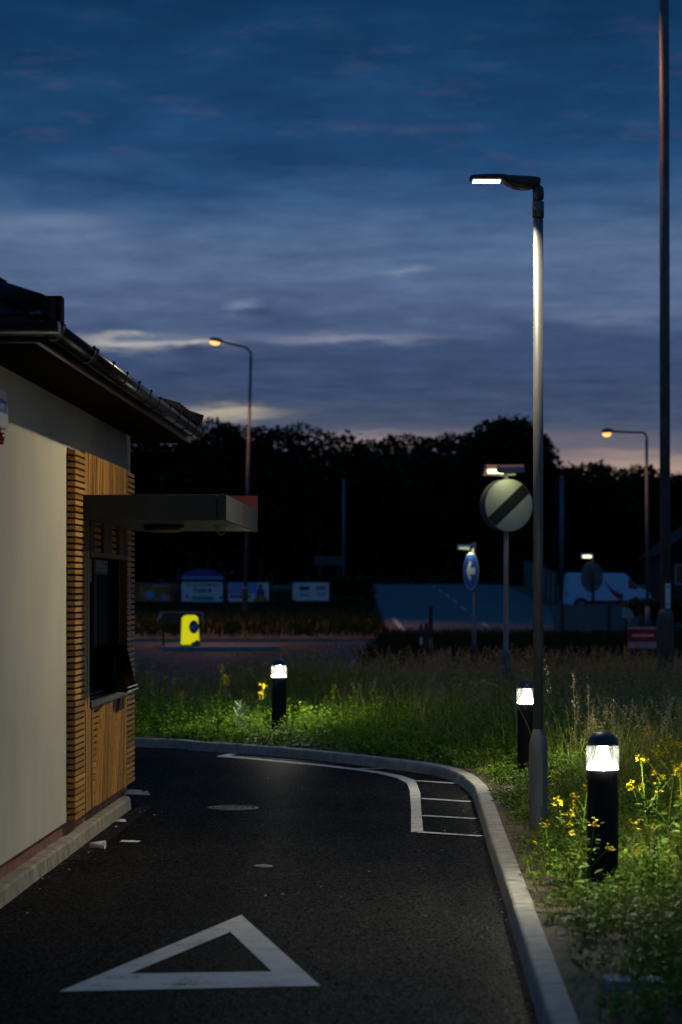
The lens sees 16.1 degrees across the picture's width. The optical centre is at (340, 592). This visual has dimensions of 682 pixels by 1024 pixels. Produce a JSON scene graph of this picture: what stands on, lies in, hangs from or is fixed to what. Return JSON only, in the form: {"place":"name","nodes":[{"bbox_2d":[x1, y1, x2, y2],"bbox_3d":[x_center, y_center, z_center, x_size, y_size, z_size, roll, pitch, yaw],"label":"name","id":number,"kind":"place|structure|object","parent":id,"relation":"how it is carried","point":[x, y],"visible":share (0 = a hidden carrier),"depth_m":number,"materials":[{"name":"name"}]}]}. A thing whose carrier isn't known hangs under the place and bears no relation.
{"place":"outdoors","nodes":[
{"label":"outdoors","id":0,"kind":"place"},
{"bbox_2d":[130,587,388,639],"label":"verge","id":1,"kind":"structure","parent":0,"point":[259,636],"depth_m":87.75,"materials":[{"name":"plant"}]},
{"bbox_2d":[130,582,174,605],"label":"banner","id":2,"kind":"object","parent":1,"relation":"on","point":[156,592],"visible":0.81,"depth_m":112.28,"materials":[{"name":"plastic"}]},
{"bbox_2d":[177,569,225,607],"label":"information board","id":3,"kind":"object","parent":1,"relation":"on","point":[201,591],"visible":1,"depth_m":111.97,"materials":[{"name":"blue paint"}]},
{"bbox_2d":[209,337,251,612],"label":"street lamp","id":4,"kind":"object","parent":1,"relation":"on","point":[215,341],"visible":0.97,"depth_m":104.94,"materials":[{"name":"metal"}]},
{"bbox_2d":[228,573,272,606],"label":"banner","id":5,"kind":"object","parent":1,"relation":"on","point":[258,592],"visible":0.9,"depth_m":111.98,"materials":[{"name":"blue paint"}]},
{"bbox_2d":[293,583,328,605],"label":"notice board","id":6,"kind":"object","parent":1,"relation":"on","point":[311,591],"visible":0.96,"depth_m":111.98,"materials":[{"name":"metal"}]},
{"bbox_2d":[288,574,341,592],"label":"dark bush","id":7,"kind":"object","parent":1,"relation":"on","point":[322,579],"visible":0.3,"depth_m":125.55,"materials":[{"name":"green plant"}]},
{"bbox_2d":[0,747,538,1023],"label":"drive lane","id":8,"kind":"structure","parent":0,"point":[395,957],"depth_m":13.84,"materials":[{"name":"asphalt"}]},
{"bbox_2d":[0,795,130,908],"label":"building kerb","id":9,"kind":"structure","parent":8,"relation":"on","point":[25,875],"depth_m":16.13,"materials":[{"name":"concrete"}]},
{"bbox_2d":[122,789,149,794],"bbox_3d":[-1.736,1.677,20.286,0.224,0.023,0.425,0,0,-11],"label":"card sheet","id":10,"kind":"object","parent":9,"relation":"on","point":[136,792],"visible":1,"depth_m":20.26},
{"bbox_2d":[90,840,105,848],"bbox_3d":[-1.700,1.766,16.902,0.114,0.062,0.064,0,0,0],"label":"paper cup","id":11,"kind":"object","parent":8,"relation":"on","point":[98,845],"visible":1,"depth_m":16.89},
{"bbox_2d":[67,806,151,859],"bbox_3d":[-1.712,1.796,18.265,0.130,0.001,4.136,0,0,2],"label":"drain channel","id":12,"kind":"object","parent":8,"relation":"on","point":[111,831],"visible":0.93,"depth_m":18.06,"materials":[{"name":"metal"}]},
{"bbox_2d":[0,277,257,878],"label":"drive through building","id":13,"kind":"structure","parent":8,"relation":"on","point":[82,416],"depth_m":16.55,"materials":[{"name":"painted plaster"},{"name":"wood planks"},{"name":"dark roof tile"}]},
{"bbox_2d":[0,388,7,444],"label":"alarm box","id":14,"kind":"object","parent":13,"relation":"attached to","point":[3,412],"visible":1,"depth_m":13.74,"materials":[{"name":"grey plastic"}]},
{"bbox_2d":[47,296,63,321],"bbox_3d":[-2.531,-1.908,18.983,0.703,0.816,0.195,0,0,0],"label":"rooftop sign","id":15,"kind":"object","parent":13,"relation":"on","point":[56,313],"visible":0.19,"depth_m":18.90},
{"bbox_2d":[89,559,137,707],"bbox_3d":[-1.829,0.291,18.654,0.312,1.103,2.411,0,0,2],"label":"serving window","id":16,"kind":"structure","parent":13,"relation":"in","point":[111,676],"depth_m":18.90,"materials":[{"name":"black glass"}]},
{"bbox_2d":[214,525,227,535],"bbox_3d":[-0.930,-0.477,18.750,0.112,0.080,0.112,0,0,0],"label":"dome camera","id":17,"kind":"object","parent":13,"relation":"attached to","point":[220,527],"visible":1,"depth_m":18.71,"materials":[{"name":"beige plastic"}]},
{"bbox_2d":[61,915,319,990],"bbox_3d":[-0.681,1.796,12.168,1.173,0.001,2.583,0,0,0],"label":"give way triangle marking","id":18,"kind":"object","parent":8,"relation":"on","point":[285,969],"visible":1,"depth_m":11.36,"materials":[{"name":"white paint"}]},
{"bbox_2d":[207,805,257,809],"bbox_3d":[-0.902,1.792,20.111,0.430,0.009,0.430,0,0,0],"label":"manhole cover","id":19,"kind":"object","parent":8,"relation":"on","point":[233,807],"visible":1,"depth_m":20.08,"materials":[{"name":"metal"}]},
{"bbox_2d":[2,751,520,992],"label":"leaf litter","id":20,"kind":"object","parent":8,"relation":"on","point":[255,889],"visible":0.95,"depth_m":15.61,"materials":[{"name":"brown plant"}]},
{"bbox_2d":[218,754,484,835],"bbox_3d":[0.354,1.794,22.416,1.576,0.004,9.424,0,0,-13],"label":"hatched lane marking","id":21,"kind":"object","parent":8,"relation":"on","point":[416,818],"visible":1,"depth_m":21.35,"materials":[{"name":"white paint"}]},
{"bbox_2d":[133,738,579,1023],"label":"kerb","id":22,"kind":"structure","parent":8,"relation":"on","point":[551,1000],"depth_m":15.60,"materials":[{"name":"concrete"}]},
{"bbox_2d":[130,643,462,682],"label":"roundabout road","id":23,"kind":"structure","parent":0,"point":[206,659],"depth_m":66.55,"materials":[{"name":"asphalt"}]},
{"bbox_2d":[156,612,202,645],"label":"tourist sign","id":24,"kind":"object","parent":23,"relation":"on","point":[162,617],"visible":0.76,"depth_m":80.00,"materials":[{"name":"metal"}]},
{"bbox_2d":[160,645,279,650],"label":"traffic island","id":25,"kind":"structure","parent":23,"relation":"on","point":[220,648],"depth_m":73.55,"materials":[{"name":"concrete"}]},
{"bbox_2d":[180,615,199,645],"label":"traffic bollard","id":26,"kind":"object","parent":25,"relation":"on","point":[190,631],"visible":1,"depth_m":75.00,"materials":[{"name":"yellow"}]},
{"bbox_2d":[347,651,622,676],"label":"splitter kerb","id":27,"kind":"structure","parent":23,"relation":"on","point":[425,671],"depth_m":52.05,"materials":[{"name":"concrete"}]},
{"bbox_2d":[350,625,681,669],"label":"splitter verge","id":28,"kind":"structure","parent":23,"relation":"on","point":[497,668],"depth_m":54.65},
{"bbox_2d":[420,623,427,653],"bbox_3d":[2.058,1.284,60.000,0.210,1.033,0.100,0,0,0],"label":"marker post","id":29,"kind":"object","parent":28,"relation":"on","point":[425,633],"visible":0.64,"depth_m":59.96,"materials":[{"name":"grey plastic"}]},
{"bbox_2d":[428,606,432,649],"bbox_3d":[2.300,1.080,62.000,0.120,1.439,0.120,0,0,0],"label":"marker post","id":30,"kind":"object","parent":28,"relation":"on","point":[430,625],"visible":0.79,"depth_m":61.95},
{"bbox_2d":[457,542,478,661],"bbox_3d":[2.935,0.325,55.948,0.418,2.950,0.834,0,0,-36],"label":"arrow sign","id":31,"kind":"object","parent":28,"relation":"on","point":[471,571],"visible":0.96,"depth_m":55.96,"materials":[{"name":"metal"}]},
{"bbox_2d":[553,603,621,636],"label":"direction sign","id":32,"kind":"object","parent":28,"relation":"on","point":[608,617],"visible":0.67,"depth_m":78.99,"materials":[{"name":"metal"}]},
{"bbox_2d":[581,553,602,638],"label":"round sign","id":33,"kind":"object","parent":28,"relation":"on","point":[591,576],"visible":0.95,"depth_m":79.97,"materials":[{"name":"metal"}]},
{"bbox_2d":[618,607,633,633],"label":"half round sign","id":34,"kind":"object","parent":28,"relation":"on","point":[627,613],"visible":0.45,"depth_m":82.00,"materials":[{"name":"metal"}]},
{"bbox_2d":[624,614,642,632],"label":"direction sign","id":35,"kind":"object","parent":28,"relation":"on","point":[636,621],"visible":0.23,"depth_m":83.99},
{"bbox_2d":[0,0,681,479],"label":"sky","id":36,"kind":"structure","parent":0,"point":[287,182],"materials":[{"name":"blue"}]},
{"bbox_2d":[130,683,681,1023],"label":"flower bed soil","id":37,"kind":"structure","parent":0,"point":[560,956],"depth_m":12.03,"materials":[{"name":"soil"}]},
{"bbox_2d":[135,664,156,732],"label":"mustard plant","id":38,"kind":"object","parent":37,"relation":"on","point":[152,681],"visible":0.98,"depth_m":29.25,"materials":[{"name":"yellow plant"}]},
{"bbox_2d":[135,649,160,711],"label":"mustard plant","id":39,"kind":"object","parent":37,"relation":"on","point":[140,680],"visible":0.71,"depth_m":31.04,"materials":[{"name":"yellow plant"}]},
{"bbox_2d":[212,664,230,734],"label":"mustard plant","id":40,"kind":"object","parent":37,"relation":"on","point":[218,700],"visible":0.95,"depth_m":28.27,"materials":[{"name":"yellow plant"}]},
{"bbox_2d":[228,699,250,729],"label":"pale thistle","id":41,"kind":"object","parent":37,"relation":"on","point":[240,710],"visible":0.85,"depth_m":28.38,"materials":[{"name":"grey plant"}]},
{"bbox_2d":[271,659,286,736],"bbox_3d":[-0.736,1.315,28.700,0.187,1.050,0.187,0,0,0],"label":"lighting bollard","id":42,"kind":"object","parent":37,"relation":"on","point":[278,692],"visible":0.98,"depth_m":28.63,"materials":[{"name":"black"}]},
{"bbox_2d":[312,649,336,717],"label":"mustard plant","id":43,"kind":"object","parent":37,"relation":"on","point":[316,651],"visible":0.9,"depth_m":31.14,"materials":[{"name":"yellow plant"}]},
{"bbox_2d":[131,685,662,767],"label":"roadside weeds","id":44,"kind":"object","parent":37,"relation":"on","point":[200,721],"visible":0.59,"depth_m":27.64,"materials":[{"name":"green plant"}]},
{"bbox_2d":[267,710,681,1023],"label":"rough grass","id":45,"kind":"structure","parent":37,"relation":"on","point":[605,906],"depth_m":14.09,"materials":[{"name":"plant"}]},
{"bbox_2d":[479,464,531,692],"bbox_3d":[2.575,-0.098,37.702,0.835,3.796,0.720,0,0,0],"label":"speed limit sign","id":46,"kind":"object","parent":37,"relation":"on","point":[505,504],"visible":0.98,"depth_m":37.66,"materials":[{"name":"metal"}]},
{"bbox_2d":[469,174,546,832],"bbox_3d":[1.198,-0.591,17.300,0.557,4.781,0.248,0,0,0],"label":"led lamp post","id":47,"kind":"object","parent":37,"relation":"on","point":[538,776],"visible":0.99,"depth_m":17.27,"materials":[{"name":"metal"}]},
{"bbox_2d":[535,751,542,806],"bbox_3d":[1.411,1.330,17.233,0.056,0.400,0.008,0,0,0],"label":"access door","id":48,"kind":"structure","parent":47,"relation":"in","point":[538,754],"depth_m":17.23,"materials":[{"name":"metal"}]},
{"bbox_2d":[517,679,532,781],"bbox_3d":[1.684,1.315,21.900,0.187,1.050,0.187,0,0,0],"label":"lighting bollard","id":49,"kind":"object","parent":37,"relation":"on","point":[525,704],"visible":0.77,"depth_m":21.82,"materials":[{"name":"black"}]},
{"bbox_2d":[533,820,558,885],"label":"mustard plant","id":50,"kind":"object","parent":37,"relation":"on","point":[551,856],"visible":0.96,"depth_m":14.09,"materials":[{"name":"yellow plant"}]},
{"bbox_2d":[553,758,569,823],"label":"mustard plant","id":51,"kind":"object","parent":37,"relation":"on","point":[559,778],"visible":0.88,"depth_m":17.23,"materials":[{"name":"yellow plant"}]},
{"bbox_2d":[551,796,582,888],"bbox_3d":[1.279,1.436,13.678,0.142,0.559,0.183,0,0,-38],"label":"mustard plant","id":52,"kind":"object","parent":37,"relation":"on","point":[564,860],"visible":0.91,"depth_m":13.70,"materials":[{"name":"green plant"}]},
{"bbox_2d":[558,827,578,895],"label":"mustard plant","id":53,"kind":"object","parent":37,"relation":"on","point":[569,868],"visible":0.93,"depth_m":13.43,"materials":[{"name":"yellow plant"}]},
{"bbox_2d":[462,732,681,1023],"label":"roadside weeds","id":54,"kind":"object","parent":37,"relation":"on","point":[640,921],"visible":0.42,"depth_m":13.51,"materials":[{"name":"green plant"}]},
{"bbox_2d":[562,784,586,877],"bbox_3d":[1.416,1.421,14.428,0.193,0.589,0.150,0,0,39],"label":"mustard plant","id":55,"kind":"object","parent":37,"relation":"on","point":[582,830],"visible":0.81,"depth_m":14.40,"materials":[{"name":"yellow plant"}]},
{"bbox_2d":[573,817,615,900],"bbox_3d":[1.374,1.472,13.209,0.193,0.486,0.177,0,0,41],"label":"mustard plant","id":56,"kind":"object","parent":37,"relation":"on","point":[586,880],"visible":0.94,"depth_m":13.21,"materials":[{"name":"green plant"}]},
{"bbox_2d":[586,731,618,894],"bbox_3d":[1.488,1.315,13.750,0.187,1.050,0.187,0,0,0],"label":"lighting bollard","id":57,"kind":"object","parent":37,"relation":"on","point":[602,770],"visible":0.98,"depth_m":13.68,"materials":[{"name":"metal"}]},
{"bbox_2d":[598,974,680,990],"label":"concrete slab","id":58,"kind":"structure","parent":37,"relation":"on","point":[607,982],"depth_m":10.43,"materials":[{"name":"concrete"}]},
{"bbox_2d":[628,627,656,665],"bbox_3d":[5.745,1.231,46.022,0.572,1.137,0.056,0,0,0],"label":"estate board","id":59,"kind":"object","parent":37,"relation":"on","point":[641,637],"visible":1,"depth_m":46.00,"materials":[{"name":"metal"}]},
{"bbox_2d":[627,770,668,893],"bbox_3d":[1.711,1.354,13.489,0.244,0.722,0.247,0,0,6],"label":"mustard plant","id":60,"kind":"object","parent":37,"relation":"on","point":[661,840],"visible":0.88,"depth_m":13.50,"materials":[{"name":"green plant"}]},
{"bbox_2d":[633,738,671,839],"bbox_3d":[2.018,1.320,15.366,0.270,0.790,0.268,0,0,31],"label":"mustard plant","id":61,"kind":"object","parent":37,"relation":"on","point":[661,804],"visible":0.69,"depth_m":15.41,"materials":[{"name":"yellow plant"}]},
{"bbox_2d":[635,819,673,909],"bbox_3d":[1.707,1.472,13.090,0.193,0.486,0.177,0,0,37],"label":"mustard plant","id":62,"kind":"object","parent":37,"relation":"on","point":[659,868],"visible":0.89,"depth_m":13.08,"materials":[{"name":"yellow plant"}]},
{"bbox_2d":[636,725,676,813],"bbox_3d":[2.197,1.325,16.967,0.297,0.782,0.263,0,0,-1],"label":"mustard plant","id":63,"kind":"object","parent":37,"relation":"on","point":[650,762],"visible":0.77,"depth_m":17.01,"materials":[{"name":"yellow plant"}]},
{"bbox_2d":[632,741,681,873],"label":"mustard plant","id":64,"kind":"object","parent":37,"relation":"on","point":[667,824],"visible":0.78,"depth_m":14.44,"materials":[{"name":"green plant"}]},
{"bbox_2d":[635,755,680,888],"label":"mustard plant","id":65,"kind":"object","parent":37,"relation":"on","point":[643,796],"visible":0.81,"depth_m":13.90,"materials":[{"name":"green plant"}]},
{"bbox_2d":[637,731,681,826],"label":"mustard plant","id":66,"kind":"object","parent":37,"relation":"on","point":[657,767],"visible":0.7,"depth_m":16.25,"materials":[{"name":"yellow plant"}]},
{"bbox_2d":[649,747,673,828],"bbox_3d":[2.088,1.362,15.805,0.180,0.706,0.231,0,0,2],"label":"mustard plant","id":67,"kind":"object","parent":37,"relation":"on","point":[665,748],"visible":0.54,"depth_m":15.75,"materials":[{"name":"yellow plant"}]},
{"bbox_2d":[643,745,681,849],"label":"mustard plant","id":68,"kind":"object","parent":37,"relation":"on","point":[657,830],"visible":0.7,"depth_m":14.86,"materials":[{"name":"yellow plant"}]},
{"bbox_2d":[656,0,673,678],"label":"street lamp","id":69,"kind":"object","parent":37,"relation":"on","point":[665,630],"visible":0.91,"depth_m":39.93,"materials":[{"name":"metal"}]},
{"bbox_2d":[665,763,681,860],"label":"mustard plant","id":70,"kind":"object","parent":37,"relation":"on","point":[678,809],"visible":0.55,"depth_m":14.57,"materials":[{"name":"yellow plant"}]},
{"bbox_2d":[666,830,681,920],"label":"mustard plant","id":71,"kind":"object","parent":37,"relation":"on","point":[669,862],"visible":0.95,"depth_m":12.51,"materials":[{"name":"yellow plant"}]},
{"bbox_2d":[668,760,681,877],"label":"mustard plant","id":72,"kind":"object","parent":37,"relation":"on","point":[677,831],"visible":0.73,"depth_m":13.79,"materials":[{"name":"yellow plant"}]},
{"bbox_2d":[671,793,681,891],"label":"mustard plant","id":73,"kind":"object","parent":37,"relation":"on","point":[679,796],"visible":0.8,"depth_m":13.26,"materials":[{"name":"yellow plant"}]},
{"bbox_2d":[131,650,681,809],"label":"tall grass","id":74,"kind":"structure","parent":0,"point":[292,690],"depth_m":32.52,"materials":[{"name":"plant"}]},
{"bbox_2d":[135,541,681,642],"bbox_3d":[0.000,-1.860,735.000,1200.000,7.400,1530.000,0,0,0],"label":"ground","id":75,"kind":"structure","parent":0,"point":[528,591],"depth_m":128.83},
{"bbox_2d":[163,416,255,581],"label":"ridge tree","id":76,"kind":"object","parent":75,"relation":"on","point":[219,461],"visible":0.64,"depth_m":172.71,"materials":[{"name":"green plant"}]},
{"bbox_2d":[194,429,258,584],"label":"ridge tree","id":77,"kind":"object","parent":75,"relation":"on","point":[222,558],"visible":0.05,"depth_m":177.51,"materials":[{"name":"green plant"}]},
{"bbox_2d":[202,424,295,582],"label":"ridge tree","id":78,"kind":"object","parent":75,"relation":"on","point":[240,544],"visible":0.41,"depth_m":174.70,"materials":[{"name":"green plant"}]},
{"bbox_2d":[130,639,374,641],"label":"verge kerb","id":79,"kind":"structure","parent":75,"relation":"on","point":[257,640],"depth_m":86.85,"materials":[{"name":"concrete"}]},
{"bbox_2d":[230,424,309,582],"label":"ridge tree","id":80,"kind":"object","parent":75,"relation":"on","point":[272,469],"visible":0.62,"depth_m":174.47,"materials":[{"name":"green plant"}]},
{"bbox_2d":[259,427,307,584],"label":"ridge tree","id":81,"kind":"object","parent":75,"relation":"on","point":[280,554],"visible":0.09,"depth_m":180.10,"materials":[{"name":"green plant"}]},
{"bbox_2d":[275,422,334,579],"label":"ridge tree","id":82,"kind":"object","parent":75,"relation":"on","point":[301,558],"visible":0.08,"depth_m":181.43,"materials":[{"name":"green plant"}]},
{"bbox_2d":[268,428,369,579],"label":"ridge tree","id":83,"kind":"object","parent":75,"relation":"on","point":[324,481],"visible":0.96,"depth_m":171.56,"materials":[{"name":"green plant"}]},
{"bbox_2d":[314,556,343,576],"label":"green sign","id":84,"kind":"object","parent":75,"relation":"on","point":[320,561],"visible":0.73,"depth_m":134.98,"materials":[{"name":"metal"}]},
{"bbox_2d":[306,429,372,574],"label":"ridge tree","id":85,"kind":"object","parent":75,"relation":"on","point":[349,443],"visible":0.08,"depth_m":179.10,"materials":[{"name":"green plant"}]},
{"bbox_2d":[340,479,346,576],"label":"telegraph pole","id":86,"kind":"object","parent":75,"relation":"on","point":[343,483],"visible":0.75,"depth_m":159.91,"materials":[{"name":"wood"}]},
{"bbox_2d":[332,438,418,576],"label":"ridge tree","id":87,"kind":"object","parent":75,"relation":"on","point":[384,492],"visible":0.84,"depth_m":174.46,"materials":[{"name":"green plant"}]},
{"bbox_2d":[342,436,432,576],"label":"ridge tree","id":88,"kind":"object","parent":75,"relation":"on","point":[391,561],"visible":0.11,"depth_m":178.96,"materials":[{"name":"green plant"}]},
{"bbox_2d":[131,445,645,584],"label":"wood","id":89,"kind":"object","parent":75,"relation":"on","point":[290,572],"visible":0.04,"depth_m":186.20,"materials":[{"name":"green plant"}]},
{"bbox_2d":[370,433,435,576],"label":"ridge tree","id":90,"kind":"object","parent":75,"relation":"on","point":[406,561],"visible":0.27,"depth_m":179.12,"materials":[{"name":"green plant"}]},
{"bbox_2d":[381,436,454,583],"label":"ridge tree","id":91,"kind":"object","parent":75,"relation":"on","point":[422,566],"visible":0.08,"depth_m":180.52,"materials":[{"name":"green plant"}]},
{"bbox_2d":[402,432,486,579],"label":"ridge tree","id":92,"kind":"object","parent":75,"relation":"on","point":[464,553],"visible":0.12,"depth_m":173.75,"materials":[{"name":"green plant"}]},
{"bbox_2d":[443,413,571,584],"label":"domed tree","id":93,"kind":"object","parent":75,"relation":"on","point":[504,440],"visible":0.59,"depth_m":166.43,"materials":[{"name":"green plant"}]},
{"bbox_2d":[488,568,564,584],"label":"dark bush","id":94,"kind":"object","parent":75,"relation":"on","point":[516,575],"visible":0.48,"depth_m":149.11,"materials":[{"name":"green plant"}]},
{"bbox_2d":[523,558,556,603],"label":"garden fence","id":95,"kind":"object","parent":75,"relation":"on","point":[550,584],"visible":0.69,"depth_m":126.16,"materials":[{"name":"metal"}]},
{"bbox_2d":[557,475,565,599],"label":"telegraph pole","id":96,"kind":"object","parent":75,"relation":"on","point":[561,567],"visible":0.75,"depth_m":124.91,"materials":[{"name":"metal"}]},
{"bbox_2d":[558,461,623,572],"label":"ridge tree","id":97,"kind":"object","parent":75,"relation":"on","point":[582,562],"visible":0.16,"depth_m":180.10,"materials":[{"name":"green plant"}]},
{"bbox_2d":[570,459,625,567],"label":"ridge tree","id":98,"kind":"object","parent":75,"relation":"on","point":[602,465],"visible":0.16,"depth_m":179.47,"materials":[{"name":"green plant"}]},
{"bbox_2d":[563,573,650,604],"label":"delivery van","id":99,"kind":"object","parent":75,"relation":"on","point":[614,588],"visible":0.56,"depth_m":111.05,"materials":[{"name":"white paint"}]},
{"bbox_2d":[596,468,653,577],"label":"ridge tree","id":100,"kind":"object","parent":75,"relation":"on","point":[626,571],"visible":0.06,"depth_m":180.24,"materials":[{"name":"green plant"}]},
{"bbox_2d":[601,428,649,626],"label":"street lamp","id":101,"kind":"object","parent":75,"relation":"on","point":[606,432],"visible":0.98,"depth_m":94.94,"materials":[{"name":"metal"}]},
{"bbox_2d":[597,463,678,584],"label":"ridge tree","id":102,"kind":"object","parent":75,"relation":"on","point":[630,503],"visible":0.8,"depth_m":174.58,"materials":[{"name":"green plant"}]},
{"bbox_2d":[615,595,674,625],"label":"dark bush","id":103,"kind":"object","parent":75,"relation":"on","point":[632,606],"visible":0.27,"depth_m":99.78,"materials":[{"name":"green plant"}]},
{"bbox_2d":[637,526,681,601],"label":"brick house","id":104,"kind":"structure","parent":75,"relation":"on","point":[675,564],"depth_m":118.65,"materials":[{"name":"brick"}]},
{"bbox_2d":[675,564,681,584],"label":"window","id":105,"kind":"structure","parent":104,"relation":"in","point":[678,567],"depth_m":117.97,"materials":[{"name":"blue glass"}]},
{"bbox_2d":[260,643,681,778],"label":"seeding grass","id":106,"kind":"structure","parent":0,"point":[613,665],"depth_m":31.17,"materials":[{"name":"plant"}]},
{"bbox_2d":[369,584,590,633],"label":"hill road","id":107,"kind":"structure","parent":0,"point":[405,605],"depth_m":116.69,"materials":[{"name":"asphalt"}]},
{"bbox_2d":[392,584,487,629],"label":"hill road marking","id":108,"kind":"object","parent":107,"relation":"on","point":[396,622],"visible":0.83,"depth_m":103.81,"materials":[{"name":"white paint"}]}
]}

